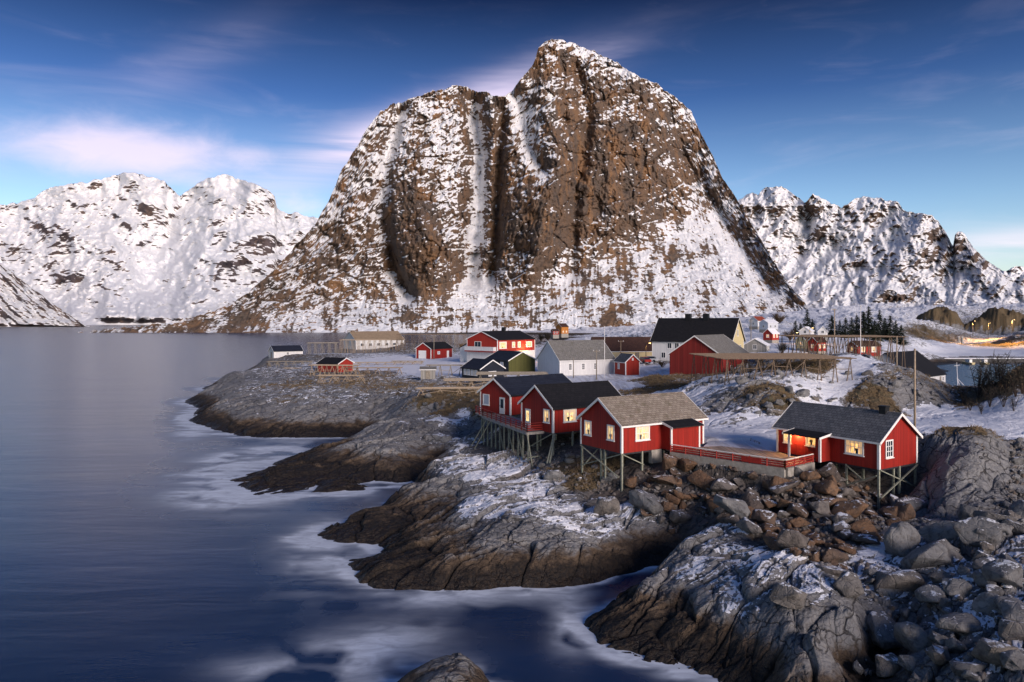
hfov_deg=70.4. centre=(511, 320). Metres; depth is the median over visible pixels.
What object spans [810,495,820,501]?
boulder
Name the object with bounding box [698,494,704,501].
boulder
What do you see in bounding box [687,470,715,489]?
boulder
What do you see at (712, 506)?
boulder
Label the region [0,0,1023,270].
sky
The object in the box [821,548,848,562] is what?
boulder
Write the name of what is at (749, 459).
railing
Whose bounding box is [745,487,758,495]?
boulder
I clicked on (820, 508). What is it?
boulder
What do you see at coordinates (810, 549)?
boulder
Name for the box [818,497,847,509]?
boulder
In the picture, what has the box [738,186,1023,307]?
mountain
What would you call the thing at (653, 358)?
parked car
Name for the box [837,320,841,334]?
conifer tree
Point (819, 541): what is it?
boulder
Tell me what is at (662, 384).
dry grass
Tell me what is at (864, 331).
conifer tree
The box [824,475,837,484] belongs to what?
boulder
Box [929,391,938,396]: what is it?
boulder
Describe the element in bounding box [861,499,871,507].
boulder
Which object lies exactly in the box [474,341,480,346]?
window
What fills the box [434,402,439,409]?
boulder
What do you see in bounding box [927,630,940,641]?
boulder
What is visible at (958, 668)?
boulder
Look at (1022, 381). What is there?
bare shrub
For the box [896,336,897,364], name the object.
utility pole
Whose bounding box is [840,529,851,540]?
boulder
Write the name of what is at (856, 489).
boulder
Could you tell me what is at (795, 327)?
conifer tree
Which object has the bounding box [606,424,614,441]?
window
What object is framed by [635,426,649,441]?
window
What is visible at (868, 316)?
conifer tree
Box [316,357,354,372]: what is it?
hut
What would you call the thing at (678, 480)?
boulder
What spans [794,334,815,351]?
house
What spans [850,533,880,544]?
boulder
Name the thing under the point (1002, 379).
bare shrub
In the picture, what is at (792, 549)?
boulder
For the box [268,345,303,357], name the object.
shed
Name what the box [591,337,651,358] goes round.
boathouse
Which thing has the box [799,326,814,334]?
house
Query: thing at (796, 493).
boulder
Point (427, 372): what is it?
door
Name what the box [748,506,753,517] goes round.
boulder
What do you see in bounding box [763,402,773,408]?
boulder
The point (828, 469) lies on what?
boulder
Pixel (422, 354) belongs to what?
door
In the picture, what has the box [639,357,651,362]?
parked car
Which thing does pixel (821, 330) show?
house
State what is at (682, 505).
boulder
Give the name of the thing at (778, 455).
terrace
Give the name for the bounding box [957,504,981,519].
boulder
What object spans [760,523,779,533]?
boulder
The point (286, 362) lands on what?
fish rack
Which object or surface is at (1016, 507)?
boulder
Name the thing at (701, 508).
boulder
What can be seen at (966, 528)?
boulder
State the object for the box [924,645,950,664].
boulder
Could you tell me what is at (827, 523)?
boulder
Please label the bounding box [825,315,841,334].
conifer tree
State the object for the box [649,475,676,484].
boulder
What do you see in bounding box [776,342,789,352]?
bush
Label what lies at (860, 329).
flagpole
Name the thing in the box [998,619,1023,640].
boulder
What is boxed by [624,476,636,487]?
boulder
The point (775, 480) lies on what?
boulder
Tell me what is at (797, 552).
boulder
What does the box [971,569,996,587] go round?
boulder
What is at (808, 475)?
boulder
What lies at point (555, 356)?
warehouse
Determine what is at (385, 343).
fish rack
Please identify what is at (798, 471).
boulder
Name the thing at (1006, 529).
boulder
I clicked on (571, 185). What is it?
mountain
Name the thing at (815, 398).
boulder
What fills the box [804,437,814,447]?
window
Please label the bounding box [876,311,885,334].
conifer tree
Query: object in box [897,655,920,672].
boulder
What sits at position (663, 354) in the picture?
window
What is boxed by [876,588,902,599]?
boulder
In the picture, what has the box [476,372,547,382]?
fish rack
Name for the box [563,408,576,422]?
window
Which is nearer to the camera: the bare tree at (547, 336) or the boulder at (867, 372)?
the boulder at (867, 372)
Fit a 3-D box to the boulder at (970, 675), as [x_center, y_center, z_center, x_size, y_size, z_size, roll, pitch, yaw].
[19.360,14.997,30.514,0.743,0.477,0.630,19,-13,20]
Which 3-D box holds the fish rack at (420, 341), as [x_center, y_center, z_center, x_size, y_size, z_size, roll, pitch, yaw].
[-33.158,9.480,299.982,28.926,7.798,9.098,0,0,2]
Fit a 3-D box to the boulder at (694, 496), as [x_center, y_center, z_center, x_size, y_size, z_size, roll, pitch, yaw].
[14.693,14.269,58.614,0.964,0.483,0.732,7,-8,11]
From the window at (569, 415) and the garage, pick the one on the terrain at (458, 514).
the garage
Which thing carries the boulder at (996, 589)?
on the terrain at (458, 514)
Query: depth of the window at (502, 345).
201.59 m
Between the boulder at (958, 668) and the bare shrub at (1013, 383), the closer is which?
the boulder at (958, 668)
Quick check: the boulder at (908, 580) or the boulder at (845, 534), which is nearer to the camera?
the boulder at (908, 580)
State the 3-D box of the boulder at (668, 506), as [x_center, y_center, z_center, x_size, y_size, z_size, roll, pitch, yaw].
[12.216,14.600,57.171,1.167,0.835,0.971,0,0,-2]
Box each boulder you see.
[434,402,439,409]
[537,462,545,467]
[543,470,561,480]
[564,458,574,462]
[565,453,573,457]
[593,496,619,515]
[602,476,612,481]
[607,472,617,478]
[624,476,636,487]
[628,490,663,514]
[640,508,651,516]
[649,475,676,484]
[657,516,665,523]
[661,501,674,511]
[662,453,679,470]
[664,492,680,504]
[669,468,680,475]
[669,510,691,523]
[672,489,691,500]
[675,477,681,483]
[679,458,696,471]
[679,501,686,509]
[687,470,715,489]
[689,494,699,498]
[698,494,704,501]
[699,506,707,511]
[703,494,711,501]
[707,500,718,512]
[710,478,737,491]
[713,494,750,518]
[714,507,724,514]
[715,510,731,523]
[724,515,738,523]
[733,478,744,485]
[735,376,749,384]
[735,517,762,533]
[739,492,764,508]
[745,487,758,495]
[746,471,757,479]
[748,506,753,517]
[751,509,776,524]
[752,484,760,492]
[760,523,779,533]
[762,480,770,492]
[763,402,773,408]
[763,499,777,507]
[763,530,789,550]
[766,408,773,412]
[768,480,800,495]
[769,475,792,490]
[769,583,807,608]
[773,399,784,405]
[773,409,782,414]
[774,369,783,376]
[776,499,793,507]
[776,529,808,547]
[777,510,790,517]
[784,385,793,393]
[786,503,808,517]
[788,517,809,526]
[789,547,797,552]
[792,490,802,497]
[793,549,801,555]
[794,466,802,475]
[795,389,809,396]
[798,368,807,374]
[799,471,820,480]
[801,493,813,498]
[801,550,811,555]
[803,531,819,540]
[807,540,815,545]
[807,546,815,551]
[807,560,847,576]
[809,501,829,518]
[809,551,821,561]
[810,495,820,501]
[811,395,819,401]
[811,538,824,545]
[812,511,825,519]
[814,480,838,495]
[817,463,840,480]
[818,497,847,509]
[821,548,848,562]
[823,521,830,525]
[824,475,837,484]
[824,542,834,548]
[830,560,838,565]
[831,500,868,517]
[831,521,850,532]
[831,538,844,543]
[832,512,855,524]
[832,571,863,597]
[834,543,855,554]
[838,487,855,495]
[838,563,847,569]
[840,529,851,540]
[841,472,853,481]
[848,473,856,478]
[849,486,860,492]
[850,517,876,533]
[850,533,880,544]
[852,660,864,674]
[861,370,872,375]
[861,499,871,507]
[863,510,878,514]
[864,578,875,583]
[866,568,877,574]
[866,610,902,649]
[867,531,880,540]
[872,492,884,501]
[874,569,923,591]
[875,653,901,677]
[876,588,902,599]
[879,506,897,515]
[883,521,920,556]
[884,512,898,517]
[885,518,900,525]
[888,388,897,391]
[889,494,920,517]
[891,381,902,387]
[893,622,931,651]
[894,502,915,520]
[897,496,926,511]
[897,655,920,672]
[900,542,950,568]
[900,608,910,617]
[912,388,923,396]
[915,584,947,603]
[919,520,958,542]
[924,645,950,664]
[926,539,962,566]
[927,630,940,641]
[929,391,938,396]
[930,569,952,582]
[934,634,948,645]
[935,612,981,634]
[939,598,951,606]
[942,577,972,598]
[942,607,952,613]
[944,637,966,653]
[949,660,988,675]
[953,516,1001,546]
[956,564,969,575]
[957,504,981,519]
[961,670,981,681]
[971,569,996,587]
[971,637,1017,664]
[972,550,991,561]
[972,555,994,569]
[972,592,999,614]
[973,510,1016,522]
[974,528,1002,539]
[979,541,993,550]
[981,558,1023,586]
[985,584,1004,595]
[993,595,1023,621]
[998,552,1017,562]
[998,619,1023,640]
[999,648,1023,672]
[1000,523,1012,534]
[1001,518,1023,535]
[1002,500,1010,507]
[1003,510,1020,518]
[1008,500,1023,517]
[1011,456,1023,464]
[1012,473,1019,480]
[1013,441,1021,447]
[1015,488,1023,493]
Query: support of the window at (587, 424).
in the cabin at (655, 425)
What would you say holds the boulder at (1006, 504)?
on the terrain at (458, 514)
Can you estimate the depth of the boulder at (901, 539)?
43.49 m
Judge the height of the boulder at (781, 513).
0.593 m
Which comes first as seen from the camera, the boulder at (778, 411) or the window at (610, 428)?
the window at (610, 428)
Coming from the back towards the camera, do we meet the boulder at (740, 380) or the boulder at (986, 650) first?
the boulder at (740, 380)
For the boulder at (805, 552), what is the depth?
42.76 m
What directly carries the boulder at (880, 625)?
on the terrain at (458, 514)
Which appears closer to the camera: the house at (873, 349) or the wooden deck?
the wooden deck
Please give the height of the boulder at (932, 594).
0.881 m
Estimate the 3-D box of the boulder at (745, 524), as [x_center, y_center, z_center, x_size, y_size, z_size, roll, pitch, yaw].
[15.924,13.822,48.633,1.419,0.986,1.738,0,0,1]
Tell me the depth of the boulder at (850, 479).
58.67 m
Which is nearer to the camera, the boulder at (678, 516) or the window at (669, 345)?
the boulder at (678, 516)
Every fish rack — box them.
[266,361,311,366]
[306,342,338,353]
[308,364,359,375]
[316,375,364,382]
[338,339,403,352]
[342,367,402,374]
[353,362,422,364]
[396,334,466,351]
[417,387,480,396]
[425,364,463,375]
[443,378,491,385]
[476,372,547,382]
[689,353,856,384]
[778,335,907,367]
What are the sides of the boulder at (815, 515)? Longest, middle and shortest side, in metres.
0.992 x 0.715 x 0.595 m
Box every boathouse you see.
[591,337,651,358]
[880,350,946,381]
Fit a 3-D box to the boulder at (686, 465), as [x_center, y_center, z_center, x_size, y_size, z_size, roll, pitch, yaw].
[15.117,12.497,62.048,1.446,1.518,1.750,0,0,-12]
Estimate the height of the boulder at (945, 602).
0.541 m
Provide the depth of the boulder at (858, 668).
34.63 m
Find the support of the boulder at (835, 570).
on the terrain at (458, 514)
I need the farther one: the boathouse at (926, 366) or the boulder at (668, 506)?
the boathouse at (926, 366)
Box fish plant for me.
[344,329,404,349]
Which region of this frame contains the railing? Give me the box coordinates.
[670,444,813,469]
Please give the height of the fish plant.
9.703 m
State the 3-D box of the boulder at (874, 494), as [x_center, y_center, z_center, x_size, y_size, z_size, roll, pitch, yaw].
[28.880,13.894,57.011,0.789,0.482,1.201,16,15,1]
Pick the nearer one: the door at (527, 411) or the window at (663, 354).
the door at (527, 411)
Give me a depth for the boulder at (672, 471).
61.73 m
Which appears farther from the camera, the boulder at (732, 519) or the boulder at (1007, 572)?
the boulder at (732, 519)
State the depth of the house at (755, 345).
206.52 m
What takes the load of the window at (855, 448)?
in the cabin at (883, 438)
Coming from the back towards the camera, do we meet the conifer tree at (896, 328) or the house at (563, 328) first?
the house at (563, 328)
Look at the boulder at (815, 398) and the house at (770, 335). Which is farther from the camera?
the house at (770, 335)
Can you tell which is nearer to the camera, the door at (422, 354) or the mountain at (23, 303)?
the door at (422, 354)
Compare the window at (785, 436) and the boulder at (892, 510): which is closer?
the boulder at (892, 510)
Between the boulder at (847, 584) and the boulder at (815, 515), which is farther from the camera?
the boulder at (815, 515)
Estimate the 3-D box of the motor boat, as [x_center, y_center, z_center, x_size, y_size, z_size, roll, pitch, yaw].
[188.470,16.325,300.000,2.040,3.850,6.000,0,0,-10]
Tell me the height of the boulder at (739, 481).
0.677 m
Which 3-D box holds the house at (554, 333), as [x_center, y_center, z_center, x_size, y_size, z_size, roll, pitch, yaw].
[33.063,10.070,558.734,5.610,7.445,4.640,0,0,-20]
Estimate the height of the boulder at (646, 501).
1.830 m
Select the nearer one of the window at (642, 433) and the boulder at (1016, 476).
the boulder at (1016, 476)
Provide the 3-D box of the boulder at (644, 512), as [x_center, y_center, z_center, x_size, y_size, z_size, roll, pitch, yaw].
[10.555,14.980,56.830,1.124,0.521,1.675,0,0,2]
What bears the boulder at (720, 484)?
on the terrain at (458, 514)
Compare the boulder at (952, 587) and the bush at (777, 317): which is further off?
the bush at (777, 317)
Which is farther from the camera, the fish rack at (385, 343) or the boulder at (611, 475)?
the fish rack at (385, 343)
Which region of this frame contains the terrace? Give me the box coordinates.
[676,446,802,467]
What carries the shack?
on the terrain at (458, 514)
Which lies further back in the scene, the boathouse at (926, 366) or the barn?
the boathouse at (926, 366)
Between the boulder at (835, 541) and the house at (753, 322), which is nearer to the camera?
the boulder at (835, 541)
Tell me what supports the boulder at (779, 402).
on the terrain at (458, 514)
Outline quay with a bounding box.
[945,358,1023,362]
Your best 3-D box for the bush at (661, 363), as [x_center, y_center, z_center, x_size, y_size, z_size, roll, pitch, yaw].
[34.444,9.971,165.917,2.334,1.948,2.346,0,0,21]
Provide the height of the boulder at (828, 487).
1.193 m
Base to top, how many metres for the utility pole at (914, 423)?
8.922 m
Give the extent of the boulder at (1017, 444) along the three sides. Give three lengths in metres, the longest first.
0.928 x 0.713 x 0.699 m
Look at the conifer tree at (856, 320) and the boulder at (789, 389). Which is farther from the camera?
the conifer tree at (856, 320)
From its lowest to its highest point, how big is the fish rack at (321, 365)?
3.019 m
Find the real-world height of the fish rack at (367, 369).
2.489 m
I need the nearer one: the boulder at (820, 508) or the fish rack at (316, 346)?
the boulder at (820, 508)
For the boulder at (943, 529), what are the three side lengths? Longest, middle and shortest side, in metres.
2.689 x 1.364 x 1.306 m
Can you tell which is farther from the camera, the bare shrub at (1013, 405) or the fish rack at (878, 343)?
the fish rack at (878, 343)
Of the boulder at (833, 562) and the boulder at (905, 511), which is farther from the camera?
the boulder at (905, 511)
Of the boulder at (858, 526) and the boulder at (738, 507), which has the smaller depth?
the boulder at (858, 526)
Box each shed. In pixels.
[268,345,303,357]
[613,353,641,374]
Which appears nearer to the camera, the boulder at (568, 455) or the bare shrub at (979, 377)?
the boulder at (568, 455)
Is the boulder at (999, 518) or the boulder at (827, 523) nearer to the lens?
the boulder at (999, 518)
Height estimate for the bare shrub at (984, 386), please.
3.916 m
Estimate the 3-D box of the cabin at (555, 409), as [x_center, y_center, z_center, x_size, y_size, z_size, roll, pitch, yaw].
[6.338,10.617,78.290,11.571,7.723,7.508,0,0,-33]
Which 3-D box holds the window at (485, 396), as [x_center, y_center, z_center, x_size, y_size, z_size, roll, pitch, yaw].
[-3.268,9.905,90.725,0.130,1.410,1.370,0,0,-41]
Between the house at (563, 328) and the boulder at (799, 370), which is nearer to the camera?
the boulder at (799, 370)
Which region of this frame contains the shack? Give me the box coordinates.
[419,366,436,378]
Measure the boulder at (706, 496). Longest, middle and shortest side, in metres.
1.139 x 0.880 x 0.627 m
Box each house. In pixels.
[459,327,535,361]
[460,358,505,377]
[485,350,536,371]
[551,329,558,338]
[556,323,568,337]
[650,314,745,360]
[744,338,770,352]
[748,316,764,329]
[758,319,778,332]
[762,328,779,342]
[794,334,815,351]
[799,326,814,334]
[808,337,826,353]
[816,326,827,340]
[846,340,882,359]
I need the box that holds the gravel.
[496,437,1023,681]
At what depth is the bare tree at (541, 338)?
599.35 m
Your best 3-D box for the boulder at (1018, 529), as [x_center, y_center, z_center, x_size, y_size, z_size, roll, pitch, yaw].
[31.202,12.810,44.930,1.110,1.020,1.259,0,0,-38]
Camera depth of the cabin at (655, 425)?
65.04 m
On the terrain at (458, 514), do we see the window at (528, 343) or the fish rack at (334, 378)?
the fish rack at (334, 378)
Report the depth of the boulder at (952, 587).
37.43 m
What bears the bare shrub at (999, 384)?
on the terrain at (458, 514)
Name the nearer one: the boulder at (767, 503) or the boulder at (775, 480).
the boulder at (767, 503)
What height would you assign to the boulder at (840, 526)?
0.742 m
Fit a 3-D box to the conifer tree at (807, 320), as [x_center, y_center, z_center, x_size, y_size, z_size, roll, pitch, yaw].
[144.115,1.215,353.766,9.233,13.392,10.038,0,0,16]
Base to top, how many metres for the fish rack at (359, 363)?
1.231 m
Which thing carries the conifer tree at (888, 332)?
on the terrain at (458, 514)
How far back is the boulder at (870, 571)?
41.00 m
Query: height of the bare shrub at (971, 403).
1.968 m
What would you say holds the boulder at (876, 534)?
on the terrain at (458, 514)
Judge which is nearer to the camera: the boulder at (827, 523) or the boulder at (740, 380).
the boulder at (827, 523)
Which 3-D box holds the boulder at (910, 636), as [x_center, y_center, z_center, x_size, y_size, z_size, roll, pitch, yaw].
[19.752,15.567,35.529,1.658,1.387,1.915,15,1,-30]
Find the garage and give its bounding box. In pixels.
[415,342,453,358]
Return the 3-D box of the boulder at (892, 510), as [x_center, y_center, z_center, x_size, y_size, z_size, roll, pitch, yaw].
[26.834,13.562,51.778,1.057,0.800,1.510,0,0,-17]
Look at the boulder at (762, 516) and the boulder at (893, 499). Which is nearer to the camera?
the boulder at (762, 516)
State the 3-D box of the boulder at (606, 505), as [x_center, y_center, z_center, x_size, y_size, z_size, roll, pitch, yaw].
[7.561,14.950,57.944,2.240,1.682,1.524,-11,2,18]
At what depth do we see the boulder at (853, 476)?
59.79 m
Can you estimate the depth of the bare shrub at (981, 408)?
84.07 m
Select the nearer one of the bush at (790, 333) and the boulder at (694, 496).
the boulder at (694, 496)
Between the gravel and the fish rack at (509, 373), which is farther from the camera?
the fish rack at (509, 373)
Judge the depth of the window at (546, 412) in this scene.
74.93 m
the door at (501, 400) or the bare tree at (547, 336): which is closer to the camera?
the door at (501, 400)
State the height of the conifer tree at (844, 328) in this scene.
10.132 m
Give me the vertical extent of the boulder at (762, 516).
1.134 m
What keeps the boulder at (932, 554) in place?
on the terrain at (458, 514)
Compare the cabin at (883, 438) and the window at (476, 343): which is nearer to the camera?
the cabin at (883, 438)
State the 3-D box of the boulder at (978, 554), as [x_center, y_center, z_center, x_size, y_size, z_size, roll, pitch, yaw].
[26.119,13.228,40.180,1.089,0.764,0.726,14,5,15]
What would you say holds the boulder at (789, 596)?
on the terrain at (458, 514)
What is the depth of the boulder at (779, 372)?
96.56 m
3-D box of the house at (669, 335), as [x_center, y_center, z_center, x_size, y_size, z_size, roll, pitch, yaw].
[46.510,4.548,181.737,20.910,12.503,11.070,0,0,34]
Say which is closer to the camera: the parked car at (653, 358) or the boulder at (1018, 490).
the boulder at (1018, 490)
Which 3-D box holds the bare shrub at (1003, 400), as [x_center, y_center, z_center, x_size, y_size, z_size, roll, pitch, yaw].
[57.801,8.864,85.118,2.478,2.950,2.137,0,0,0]
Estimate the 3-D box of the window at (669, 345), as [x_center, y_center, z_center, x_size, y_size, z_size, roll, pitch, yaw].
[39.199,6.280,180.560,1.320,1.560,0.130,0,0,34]
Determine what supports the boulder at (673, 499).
on the terrain at (458, 514)
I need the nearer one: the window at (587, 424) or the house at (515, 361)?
the window at (587, 424)
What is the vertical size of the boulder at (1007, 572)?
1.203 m
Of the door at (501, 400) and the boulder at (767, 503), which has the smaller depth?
the boulder at (767, 503)
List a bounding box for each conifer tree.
[792,321,798,333]
[802,309,815,333]
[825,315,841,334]
[836,318,854,337]
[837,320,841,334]
[847,317,855,334]
[850,312,873,338]
[852,315,859,331]
[857,306,876,334]
[867,320,883,341]
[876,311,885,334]
[879,316,900,340]
[891,321,899,335]
[892,325,912,345]
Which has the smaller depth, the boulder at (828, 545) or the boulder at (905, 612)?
the boulder at (905, 612)
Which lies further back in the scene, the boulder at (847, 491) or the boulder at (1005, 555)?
the boulder at (847, 491)
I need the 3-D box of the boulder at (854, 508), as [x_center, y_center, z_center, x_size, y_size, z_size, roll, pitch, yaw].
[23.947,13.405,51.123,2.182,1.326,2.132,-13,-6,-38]
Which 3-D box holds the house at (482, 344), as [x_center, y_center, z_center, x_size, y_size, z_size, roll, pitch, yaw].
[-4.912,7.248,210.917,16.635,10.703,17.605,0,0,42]
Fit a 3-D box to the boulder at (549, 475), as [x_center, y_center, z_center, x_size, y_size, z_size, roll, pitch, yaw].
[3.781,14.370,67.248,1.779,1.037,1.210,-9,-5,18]
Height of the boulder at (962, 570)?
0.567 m
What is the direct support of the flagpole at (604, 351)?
on the terrain at (458, 514)
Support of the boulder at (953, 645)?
on the terrain at (458, 514)
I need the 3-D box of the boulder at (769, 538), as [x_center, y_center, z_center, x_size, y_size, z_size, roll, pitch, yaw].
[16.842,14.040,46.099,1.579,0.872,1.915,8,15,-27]
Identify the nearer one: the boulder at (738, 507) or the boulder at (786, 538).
the boulder at (786, 538)
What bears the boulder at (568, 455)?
on the terrain at (458, 514)
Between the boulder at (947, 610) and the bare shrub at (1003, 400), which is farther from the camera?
the bare shrub at (1003, 400)
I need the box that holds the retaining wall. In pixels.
[670,452,814,477]
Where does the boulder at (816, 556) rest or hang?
on the terrain at (458, 514)
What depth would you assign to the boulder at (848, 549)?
44.12 m
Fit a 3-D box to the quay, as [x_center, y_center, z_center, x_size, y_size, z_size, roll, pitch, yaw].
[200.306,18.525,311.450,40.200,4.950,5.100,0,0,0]
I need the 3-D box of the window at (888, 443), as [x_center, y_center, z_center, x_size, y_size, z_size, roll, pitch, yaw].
[29.437,10.030,56.535,1.120,1.460,0.130,0,0,-32]
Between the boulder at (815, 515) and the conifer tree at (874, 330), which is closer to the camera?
the boulder at (815, 515)
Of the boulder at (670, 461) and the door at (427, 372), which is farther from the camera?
the door at (427, 372)
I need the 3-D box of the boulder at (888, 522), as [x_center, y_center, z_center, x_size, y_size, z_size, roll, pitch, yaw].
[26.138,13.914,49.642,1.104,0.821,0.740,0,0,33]
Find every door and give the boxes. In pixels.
[419,350,425,358]
[426,371,429,378]
[499,397,504,413]
[525,408,530,427]
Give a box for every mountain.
[0,172,317,324]
[0,263,89,326]
[68,39,808,332]
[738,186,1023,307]
[999,266,1023,286]
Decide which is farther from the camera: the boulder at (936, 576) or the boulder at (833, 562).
the boulder at (833, 562)
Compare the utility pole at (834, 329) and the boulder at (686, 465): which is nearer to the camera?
the boulder at (686, 465)
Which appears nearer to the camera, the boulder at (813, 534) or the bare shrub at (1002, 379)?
the boulder at (813, 534)
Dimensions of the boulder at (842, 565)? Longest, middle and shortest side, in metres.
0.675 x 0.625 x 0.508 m
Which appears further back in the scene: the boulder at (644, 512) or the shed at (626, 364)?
the shed at (626, 364)
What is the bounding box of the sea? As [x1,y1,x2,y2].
[0,325,1021,681]
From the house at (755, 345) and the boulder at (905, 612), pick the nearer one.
the boulder at (905, 612)
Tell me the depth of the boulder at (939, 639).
33.82 m
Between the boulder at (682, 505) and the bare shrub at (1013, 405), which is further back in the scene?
the bare shrub at (1013, 405)
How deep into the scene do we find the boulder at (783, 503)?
52.80 m
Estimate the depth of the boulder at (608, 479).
64.59 m
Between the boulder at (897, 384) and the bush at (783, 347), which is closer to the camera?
the boulder at (897, 384)
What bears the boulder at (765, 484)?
on the terrain at (458, 514)
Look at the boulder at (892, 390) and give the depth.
92.33 m
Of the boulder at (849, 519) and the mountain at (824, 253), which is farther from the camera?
the mountain at (824, 253)
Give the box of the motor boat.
[962,359,974,363]
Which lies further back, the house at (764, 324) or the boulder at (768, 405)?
the house at (764, 324)
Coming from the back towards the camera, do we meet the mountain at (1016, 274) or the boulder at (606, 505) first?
the mountain at (1016, 274)
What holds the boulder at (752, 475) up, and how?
on the terrain at (458, 514)
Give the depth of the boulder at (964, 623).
33.87 m
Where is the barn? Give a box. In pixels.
[667,334,748,374]
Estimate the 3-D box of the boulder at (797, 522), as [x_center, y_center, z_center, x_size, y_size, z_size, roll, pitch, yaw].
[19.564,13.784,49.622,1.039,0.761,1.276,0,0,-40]
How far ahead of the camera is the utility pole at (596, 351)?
145.88 m
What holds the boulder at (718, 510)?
on the terrain at (458, 514)
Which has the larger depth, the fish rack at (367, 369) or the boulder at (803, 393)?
the fish rack at (367, 369)
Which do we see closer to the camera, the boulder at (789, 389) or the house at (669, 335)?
the boulder at (789, 389)
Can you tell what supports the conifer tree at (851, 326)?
on the terrain at (458, 514)
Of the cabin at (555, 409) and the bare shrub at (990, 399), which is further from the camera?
the bare shrub at (990, 399)
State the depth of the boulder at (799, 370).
98.04 m
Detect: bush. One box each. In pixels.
[658,361,666,366]
[772,312,786,323]
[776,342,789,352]
[782,329,796,338]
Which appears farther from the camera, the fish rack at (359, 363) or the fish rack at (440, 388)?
the fish rack at (359, 363)
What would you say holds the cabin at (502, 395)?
on the terrain at (458, 514)
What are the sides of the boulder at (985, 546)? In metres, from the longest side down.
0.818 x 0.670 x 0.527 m
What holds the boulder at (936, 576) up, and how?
on the terrain at (458, 514)
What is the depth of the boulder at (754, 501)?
53.82 m
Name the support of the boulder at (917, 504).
on the terrain at (458, 514)
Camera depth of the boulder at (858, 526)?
48.29 m
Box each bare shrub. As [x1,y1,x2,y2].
[954,384,968,403]
[963,357,994,397]
[965,397,973,410]
[971,371,992,396]
[976,361,1008,392]
[978,403,984,413]
[980,385,997,406]
[985,350,1014,388]
[991,359,1022,392]
[992,387,1012,406]
[1003,367,1023,396]
[1006,357,1023,393]
[1008,396,1018,410]
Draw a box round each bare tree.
[538,333,543,340]
[543,332,550,339]
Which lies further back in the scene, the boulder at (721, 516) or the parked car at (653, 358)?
the parked car at (653, 358)
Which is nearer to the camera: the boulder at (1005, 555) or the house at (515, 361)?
the boulder at (1005, 555)
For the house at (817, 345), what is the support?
on the terrain at (458, 514)
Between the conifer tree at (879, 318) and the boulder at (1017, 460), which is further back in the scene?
the conifer tree at (879, 318)
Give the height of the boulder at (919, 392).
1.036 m
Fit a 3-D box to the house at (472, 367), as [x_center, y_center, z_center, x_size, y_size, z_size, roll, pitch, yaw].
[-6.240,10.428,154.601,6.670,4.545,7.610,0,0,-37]
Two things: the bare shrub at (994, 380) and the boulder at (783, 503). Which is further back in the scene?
the bare shrub at (994, 380)
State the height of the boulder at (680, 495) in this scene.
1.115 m
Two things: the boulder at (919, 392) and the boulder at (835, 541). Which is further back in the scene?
the boulder at (919, 392)
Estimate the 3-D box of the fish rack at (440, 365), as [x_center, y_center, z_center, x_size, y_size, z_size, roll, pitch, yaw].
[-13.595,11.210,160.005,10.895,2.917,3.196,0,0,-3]
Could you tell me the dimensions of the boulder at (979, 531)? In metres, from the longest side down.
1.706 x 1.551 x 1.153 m
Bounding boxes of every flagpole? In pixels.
[604,326,604,377]
[860,306,860,353]
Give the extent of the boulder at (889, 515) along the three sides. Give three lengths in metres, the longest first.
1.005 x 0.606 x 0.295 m
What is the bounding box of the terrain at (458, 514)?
[184,302,1023,681]
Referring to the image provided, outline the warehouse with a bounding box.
[536,340,614,375]
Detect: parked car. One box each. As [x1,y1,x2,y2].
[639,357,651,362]
[647,356,658,361]
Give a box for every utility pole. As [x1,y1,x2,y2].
[593,350,599,379]
[834,309,834,351]
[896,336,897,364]
[913,349,915,426]
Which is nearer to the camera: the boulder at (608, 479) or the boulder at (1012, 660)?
the boulder at (1012, 660)
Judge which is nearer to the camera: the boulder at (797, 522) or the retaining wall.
the boulder at (797, 522)
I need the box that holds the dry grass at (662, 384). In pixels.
[260,352,1022,489]
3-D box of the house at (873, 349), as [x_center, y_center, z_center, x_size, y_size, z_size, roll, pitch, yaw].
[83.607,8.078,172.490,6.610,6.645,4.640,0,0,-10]
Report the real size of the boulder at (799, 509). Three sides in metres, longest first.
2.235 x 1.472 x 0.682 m
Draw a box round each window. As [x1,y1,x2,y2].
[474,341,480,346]
[482,394,489,405]
[499,342,506,348]
[526,341,531,346]
[542,409,549,423]
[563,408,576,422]
[583,420,591,436]
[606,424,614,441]
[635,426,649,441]
[661,352,665,357]
[667,343,671,348]
[782,430,791,443]
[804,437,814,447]
[844,440,864,456]
[885,439,894,458]
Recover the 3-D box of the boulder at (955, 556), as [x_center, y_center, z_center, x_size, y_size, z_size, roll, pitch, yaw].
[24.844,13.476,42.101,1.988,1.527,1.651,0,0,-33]
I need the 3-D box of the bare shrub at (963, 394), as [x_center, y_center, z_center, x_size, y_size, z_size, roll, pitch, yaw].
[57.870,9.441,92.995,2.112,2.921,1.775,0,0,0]
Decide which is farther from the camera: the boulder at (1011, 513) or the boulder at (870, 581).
the boulder at (1011, 513)
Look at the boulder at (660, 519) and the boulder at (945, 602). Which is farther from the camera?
the boulder at (660, 519)
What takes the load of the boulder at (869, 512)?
on the terrain at (458, 514)
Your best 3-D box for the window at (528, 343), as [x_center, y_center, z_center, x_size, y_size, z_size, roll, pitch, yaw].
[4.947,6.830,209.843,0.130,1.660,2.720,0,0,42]
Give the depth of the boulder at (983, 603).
34.93 m
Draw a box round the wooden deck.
[470,405,543,468]
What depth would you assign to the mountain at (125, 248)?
3290.31 m
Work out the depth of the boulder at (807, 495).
54.39 m
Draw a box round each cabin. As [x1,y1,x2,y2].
[477,373,571,440]
[517,380,621,462]
[576,392,708,491]
[772,401,922,509]

